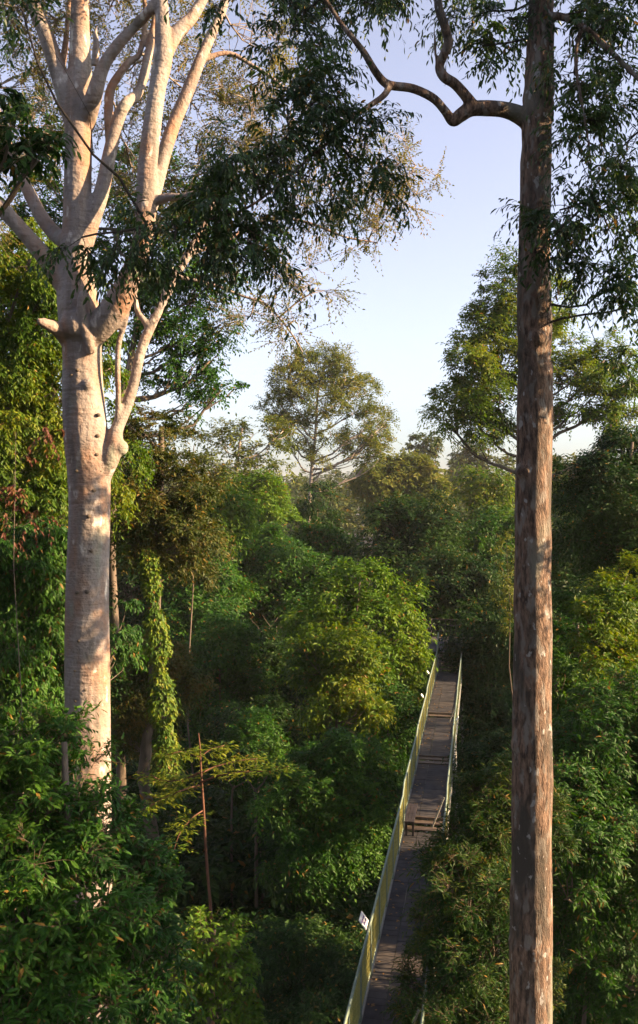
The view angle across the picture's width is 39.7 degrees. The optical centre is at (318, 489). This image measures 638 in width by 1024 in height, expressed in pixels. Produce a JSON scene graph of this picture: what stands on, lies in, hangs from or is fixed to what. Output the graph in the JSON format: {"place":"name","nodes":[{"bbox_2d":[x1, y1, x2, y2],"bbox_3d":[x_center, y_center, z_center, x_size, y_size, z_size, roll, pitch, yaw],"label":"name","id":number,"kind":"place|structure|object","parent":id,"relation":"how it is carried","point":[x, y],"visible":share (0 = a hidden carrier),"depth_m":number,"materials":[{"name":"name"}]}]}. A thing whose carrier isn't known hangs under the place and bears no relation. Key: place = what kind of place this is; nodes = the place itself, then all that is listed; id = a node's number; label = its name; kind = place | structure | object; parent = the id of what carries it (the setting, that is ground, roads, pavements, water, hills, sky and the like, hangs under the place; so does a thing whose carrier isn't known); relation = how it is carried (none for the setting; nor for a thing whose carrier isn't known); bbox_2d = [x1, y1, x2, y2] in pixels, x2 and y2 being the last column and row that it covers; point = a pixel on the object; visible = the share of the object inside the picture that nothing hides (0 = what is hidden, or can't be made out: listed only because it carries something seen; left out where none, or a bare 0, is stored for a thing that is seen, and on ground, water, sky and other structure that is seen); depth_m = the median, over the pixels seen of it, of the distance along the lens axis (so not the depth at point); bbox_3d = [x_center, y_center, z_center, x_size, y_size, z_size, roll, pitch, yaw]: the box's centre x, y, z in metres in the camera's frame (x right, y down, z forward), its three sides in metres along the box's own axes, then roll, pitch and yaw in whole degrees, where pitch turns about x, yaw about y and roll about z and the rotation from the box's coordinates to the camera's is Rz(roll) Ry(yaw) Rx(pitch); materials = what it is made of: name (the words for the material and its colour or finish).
{"place":"outdoors","nodes":[
{"label":"outdoors","id":0,"kind":"place"},
{"bbox_2d":[0,0,637,496],"label":"sky","id":1,"kind":"structure","parent":0,"point":[420,294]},
{"bbox_2d":[56,452,629,575],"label":"distant forest","id":2,"kind":"object","parent":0,"point":[349,506],"visible":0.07,"depth_m":178.28,"materials":[{"name":"green plant"}]},
{"bbox_2d":[119,507,584,1021],"bbox_3d":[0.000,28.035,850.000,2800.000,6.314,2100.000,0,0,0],"label":"ground","id":3,"kind":"structure","parent":0,"point":[365,541],"depth_m":272.12,"materials":[{"name":"green plant"}]},
{"bbox_2d":[0,426,64,744],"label":"twiggy shrub","id":4,"kind":"object","parent":3,"relation":"on","point":[10,490],"visible":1,"depth_m":18.82,"materials":[{"name":"plant"}]},
{"bbox_2d":[0,406,67,920],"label":"backdrop tree","id":5,"kind":"object","parent":3,"relation":"on","point":[12,537],"visible":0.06,"depth_m":33.59,"materials":[{"name":"green plant"}]},
{"bbox_2d":[0,84,81,215],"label":"overhanging tree","id":6,"kind":"object","parent":3,"relation":"on","point":[28,163],"visible":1,"depth_m":11.94,"materials":[{"name":"green plant"}]},
{"bbox_2d":[0,249,104,409],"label":"backdrop tree","id":7,"kind":"object","parent":3,"relation":"on","point":[8,302],"visible":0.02,"depth_m":44.07,"materials":[{"name":"green plant"}]},
{"bbox_2d":[1,565,140,880],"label":"backdrop tree","id":8,"kind":"object","parent":3,"relation":"on","point":[116,695],"depth_m":31.46,"materials":[{"name":"green plant"}]},
{"bbox_2d":[0,514,149,989],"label":"leaved tree","id":9,"kind":"object","parent":3,"relation":"on","point":[40,584],"visible":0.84,"depth_m":21.48,"materials":[{"name":"green plant"}]},
{"bbox_2d":[0,217,157,542],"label":"yellow leaved tree","id":10,"kind":"object","parent":3,"relation":"on","point":[28,358],"visible":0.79,"depth_m":26.47,"materials":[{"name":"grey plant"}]},
{"bbox_2d":[0,696,204,1023],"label":"foreground tree","id":11,"kind":"object","parent":3,"relation":"on","point":[59,941],"visible":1,"depth_m":11.51,"materials":[{"name":"green plant"}]},
{"bbox_2d":[59,459,189,690],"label":"backdrop tree","id":12,"kind":"object","parent":3,"relation":"on","point":[130,618],"visible":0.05,"depth_m":63.64,"materials":[{"name":"green plant"}]},
{"bbox_2d":[0,86,261,956],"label":"ragged tree","id":13,"kind":"object","parent":3,"relation":"on","point":[164,332],"visible":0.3,"depth_m":35.90,"materials":[{"name":"green plant"}]},
{"bbox_2d":[110,634,221,827],"bbox_3d":[-6.120,15.378,34.066,4.783,20.387,4.267,0,0,0],"label":"bushy tree","id":14,"kind":"object","parent":3,"relation":"on","point":[131,723],"visible":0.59,"depth_m":33.52,"materials":[{"name":"green plant"}]},
{"bbox_2d":[106,401,228,1020],"bbox_3d":[-5.773,11.201,31.959,5.014,28.814,3.624,0,0,-24],"label":"vine clad tree","id":15,"kind":"object","parent":3,"relation":"on","point":[171,524],"visible":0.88,"depth_m":31.41,"materials":[{"name":"green plant"}]},
{"bbox_2d":[131,768,258,931],"bbox_3d":[-5.371,19.007,39.377,6.738,13.114,6.688,0,0,0],"label":"deep shade tree","id":16,"kind":"object","parent":3,"relation":"on","point":[212,807],"visible":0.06,"depth_m":38.82,"materials":[{"name":"green plant"}]},
{"bbox_2d":[126,510,265,811],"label":"tall tree","id":17,"kind":"object","parent":3,"relation":"on","point":[176,608],"visible":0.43,"depth_m":51.95,"materials":[{"name":"green plant"}]},
{"bbox_2d":[144,421,247,817],"bbox_3d":[-5.614,11.226,40.153,4.711,28.672,3.808,0,0,0],"label":"leaning tree","id":18,"kind":"object","parent":3,"relation":"on","point":[209,579],"visible":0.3,"depth_m":39.65,"materials":[{"name":"green plant"}]},
{"bbox_2d":[132,733,301,1023],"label":"sapling","id":19,"kind":"object","parent":3,"relation":"on","point":[201,771],"visible":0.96,"depth_m":21.81,"materials":[{"name":"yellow plant"}]},
{"bbox_2d":[168,905,267,1023],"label":"shrub","id":20,"kind":"object","parent":3,"relation":"on","point":[229,937],"visible":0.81,"depth_m":16.73,"materials":[{"name":"green plant"}]},
{"bbox_2d":[177,480,267,747],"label":"mounded tree","id":21,"kind":"object","parent":3,"relation":"on","point":[238,515],"visible":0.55,"depth_m":56.75,"materials":[{"name":"green plant"}]},
{"bbox_2d":[170,608,280,788],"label":"vine draped tree","id":22,"kind":"object","parent":3,"relation":"on","point":[220,652],"visible":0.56,"depth_m":46.36,"materials":[{"name":"green plant"}]},
{"bbox_2d":[0,0,454,1023],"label":"pale tree","id":23,"kind":"object","parent":3,"relation":"on","point":[94,448],"visible":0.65,"depth_m":19.82,"materials":[{"name":"beige plant"}]},
{"bbox_2d":[211,759,256,914],"bbox_3d":[-3.296,17.997,34.145,1.815,15.054,0.527,0,0,0],"label":"bare trunk","id":24,"kind":"object","parent":3,"relation":"on","point":[231,829],"visible":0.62,"depth_m":33.97,"materials":[{"name":"brown plant"}]},
{"bbox_2d":[181,411,303,560],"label":"broad crowned tree","id":25,"kind":"object","parent":3,"relation":"on","point":[250,457],"visible":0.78,"depth_m":91.50,"materials":[{"name":"green plant"}]},
{"bbox_2d":[231,760,279,919],"bbox_3d":[-2.311,17.709,32.157,1.816,15.627,0.506,0,0,0],"label":"bare trunk","id":26,"kind":"object","parent":3,"relation":"on","point":[256,862],"visible":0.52,"depth_m":31.96,"materials":[{"name":"brown plant"}]},
{"bbox_2d":[217,698,295,918],"bbox_3d":[-2.424,17.072,35.678,3.444,16.950,4.811,0,0,-13],"label":"round topped tree","id":27,"kind":"object","parent":3,"relation":"on","point":[255,730],"visible":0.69,"depth_m":35.48,"materials":[{"name":"green plant"}]},
{"bbox_2d":[197,690,318,808],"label":"hollow tree","id":28,"kind":"object","parent":3,"relation":"on","point":[282,716],"visible":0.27,"depth_m":40.95,"materials":[{"name":"green plant"}]},
{"bbox_2d":[220,466,305,536],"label":"leafy tree","id":29,"kind":"object","parent":3,"relation":"on","point":[271,495],"visible":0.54,"depth_m":73.36,"materials":[{"name":"green plant"}]},
{"bbox_2d":[209,520,351,641],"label":"billowing tree","id":30,"kind":"object","parent":3,"relation":"on","point":[279,568],"visible":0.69,"depth_m":59.42,"materials":[{"name":"green plant"}]},
{"bbox_2d":[239,620,327,709],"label":"mounded tree","id":31,"kind":"object","parent":3,"relation":"on","point":[272,656],"visible":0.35,"depth_m":48.29,"materials":[{"name":"green plant"}]},
{"bbox_2d":[230,909,387,1023],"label":"deep shade tree","id":32,"kind":"object","parent":3,"relation":"on","point":[304,960],"visible":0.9,"depth_m":24.54,"materials":[{"name":"green plant"}]},
{"bbox_2d":[0,0,637,1023],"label":"dark tree","id":33,"kind":"object","parent":3,"relation":"on","point":[530,882],"visible":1,"depth_m":13.25,"materials":[{"name":"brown plant"}]},
{"bbox_2d":[0,519,637,1023],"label":"forest understorey","id":34,"kind":"object","parent":3,"relation":"on","point":[242,845],"visible":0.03,"depth_m":33.18,"materials":[{"name":"green plant"}]},
{"bbox_2d":[283,478,356,568],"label":"conical tree","id":35,"kind":"object","parent":3,"relation":"on","point":[307,510],"visible":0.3,"depth_m":83.24,"materials":[{"name":"green plant"}]},
{"bbox_2d":[243,723,401,1004],"bbox_3d":[0.366,16.886,31.611,6.014,17.316,7.170,0,0,0],"label":"tree","id":36,"kind":"object","parent":3,"relation":"on","point":[315,802],"visible":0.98,"depth_m":29.48,"materials":[{"name":"green plant"}]},
{"bbox_2d":[248,337,400,521],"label":"emergent tree","id":37,"kind":"object","parent":3,"relation":"on","point":[307,379],"visible":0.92,"depth_m":108.71,"materials":[{"name":"green plant"}]},
{"bbox_2d":[269,517,388,612],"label":"mounded tree","id":38,"kind":"object","parent":3,"relation":"on","point":[324,537],"visible":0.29,"depth_m":66.76,"materials":[{"name":"green plant"}]},
{"bbox_2d":[282,615,398,742],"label":"olive tree","id":39,"kind":"object","parent":3,"relation":"on","point":[344,664],"visible":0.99,"depth_m":37.71,"materials":[{"name":"green plant"}]},
{"bbox_2d":[111,635,569,1022],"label":"undergrowth","id":40,"kind":"object","parent":3,"relation":"on","point":[290,706],"depth_m":36.46,"materials":[{"name":"green plant"}]},
{"bbox_2d":[266,556,438,743],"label":"sunlit tree","id":41,"kind":"object","parent":3,"relation":"on","point":[382,612],"visible":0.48,"depth_m":44.12,"materials":[{"name":"green plant"}]},
{"bbox_2d":[346,681,421,795],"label":"mounded tree","id":42,"kind":"object","parent":3,"relation":"on","point":[405,712],"visible":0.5,"depth_m":39.50,"materials":[{"name":"green plant"}]},
{"bbox_2d":[343,447,456,516],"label":"spreading tree","id":43,"kind":"object","parent":3,"relation":"on","point":[398,472],"visible":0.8,"depth_m":118.81,"materials":[{"name":"green plant"}]},
{"bbox_2d":[340,482,472,590],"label":"domed tree","id":44,"kind":"object","parent":3,"relation":"on","point":[410,529],"visible":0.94,"depth_m":64.14,"materials":[{"name":"green plant"}]},
{"bbox_2d":[343,618,475,1023],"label":"canopy walkway","id":45,"kind":"structure","parent":3,"relation":"on","point":[365,991],"depth_m":24.92,"materials":[{"name":"grey paint"}]},
{"bbox_2d":[359,911,368,929],"bbox_3d":[0.949,9.166,18.537,0.182,0.469,0.420,0,0,10],"label":"sign board","id":46,"kind":"object","parent":45,"relation":"attached to","point":[363,920],"visible":0.94,"depth_m":18.52,"materials":[{"name":"metal"}]},
{"bbox_2d":[404,803,417,835],"bbox_3d":[2.782,9.966,26.675,0.290,0.468,1.500,0,0,10],"label":"bench","id":47,"kind":"object","parent":45,"relation":"on","point":[411,812],"visible":0.97,"depth_m":26.35,"materials":[{"name":"wood"}]},
{"bbox_2d":[368,677,456,1009],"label":"fallen leaves","id":48,"kind":"object","parent":45,"relation":"on","point":[412,842],"visible":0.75,"depth_m":27.34,"materials":[{"name":"brown plant"}]},
{"bbox_2d":[400,430,444,466],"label":"hazy tree","id":49,"kind":"object","parent":3,"relation":"on","point":[431,451],"visible":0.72,"depth_m":178.79,"materials":[{"name":"green plant"}]},
{"bbox_2d":[368,541,513,714],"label":"broadleaf tree","id":50,"kind":"object","parent":3,"relation":"on","point":[448,580],"visible":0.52,"depth_m":57.56,"materials":[{"name":"green plant"}]},
{"bbox_2d":[433,590,513,756],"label":"walkway side tree","id":51,"kind":"object","parent":3,"relation":"on","point":[479,651],"visible":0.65,"depth_m":45.60,"materials":[{"name":"green plant"}]},
{"bbox_2d":[446,440,503,489],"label":"hazy tree","id":52,"kind":"object","parent":3,"relation":"on","point":[464,457],"visible":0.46,"depth_m":198.64,"materials":[{"name":"green plant"}]},
{"bbox_2d":[446,462,514,533],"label":"slender tree","id":53,"kind":"object","parent":3,"relation":"on","point":[476,499],"visible":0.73,"depth_m":90.78,"materials":[{"name":"green plant"}]},
{"bbox_2d":[381,742,586,1023],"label":"narrow leaved tree","id":54,"kind":"object","parent":3,"relation":"on","point":[469,978],"visible":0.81,"depth_m":16.47,"materials":[{"name":"green plant"}]},
{"bbox_2d":[454,502,514,683],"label":"shady tree","id":55,"kind":"object","parent":3,"relation":"on","point":[482,539],"visible":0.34,"depth_m":67.64,"materials":[{"name":"green plant"}]},
{"bbox_2d":[427,728,564,895],"bbox_3d":[6.222,17.066,30.929,4.108,17.312,5.877,0,0,-19],"label":"tree","id":56,"kind":"object","parent":3,"relation":"on","point":[474,757],"visible":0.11,"depth_m":30.91,"materials":[{"name":"green plant"}]},
{"bbox_2d":[486,529,514,936],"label":"pale twigged tree","id":57,"kind":"object","parent":3,"relation":"on","point":[506,591],"visible":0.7,"depth_m":39.81,"materials":[{"name":"green plant"}]},
{"bbox_2d":[415,234,637,477],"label":"open crowned tree","id":58,"kind":"object","parent":3,"relation":"on","point":[479,409],"visible":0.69,"depth_m":54.40,"materials":[{"name":"green plant"}]},
{"bbox_2d":[495,512,601,684],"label":"shaded tree","id":59,"kind":"object","parent":3,"relation":"on","point":[559,574],"visible":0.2,"depth_m":48.24,"materials":[{"name":"green plant"}]},
{"bbox_2d":[551,458,577,488],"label":"hazy tree","id":60,"kind":"object","parent":3,"relation":"on","point":[563,469],"visible":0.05,"depth_m":148.94,"materials":[{"name":"green plant"}]},
{"bbox_2d":[551,480,586,530],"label":"rounded tree","id":61,"kind":"object","parent":3,"relation":"on","point":[558,505],"visible":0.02,"depth_m":77.49,"materials":[{"name":"green plant"}]},
{"bbox_2d":[551,586,616,884],"bbox_3d":[8.876,14.579,29.323,3.592,22.409,5.053,0,0,0],"label":"dense tree","id":62,"kind":"object","parent":3,"relation":"on","point":[564,665],"visible":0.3,"depth_m":29.47,"materials":[{"name":"green plant"}]},
{"bbox_2d":[551,417,637,986],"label":"dark round tree","id":63,"kind":"object","parent":3,"relation":"on","point":[611,522],"visible":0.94,"depth_m":31.47,"materials":[{"name":"green plant"}]},
{"bbox_2d":[552,657,637,1023],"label":"glossy leaved tree","id":64,"kind":"object","parent":3,"relation":"on","point":[595,770],"visible":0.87,"depth_m":20.64,"materials":[{"name":"green plant"}]},
{"bbox_2d":[560,549,637,1004],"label":"golden tipped tree","id":65,"kind":"object","parent":3,"relation":"on","point":[613,629],"visible":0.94,"depth_m":25.33,"materials":[{"name":"green plant"}]}
]}

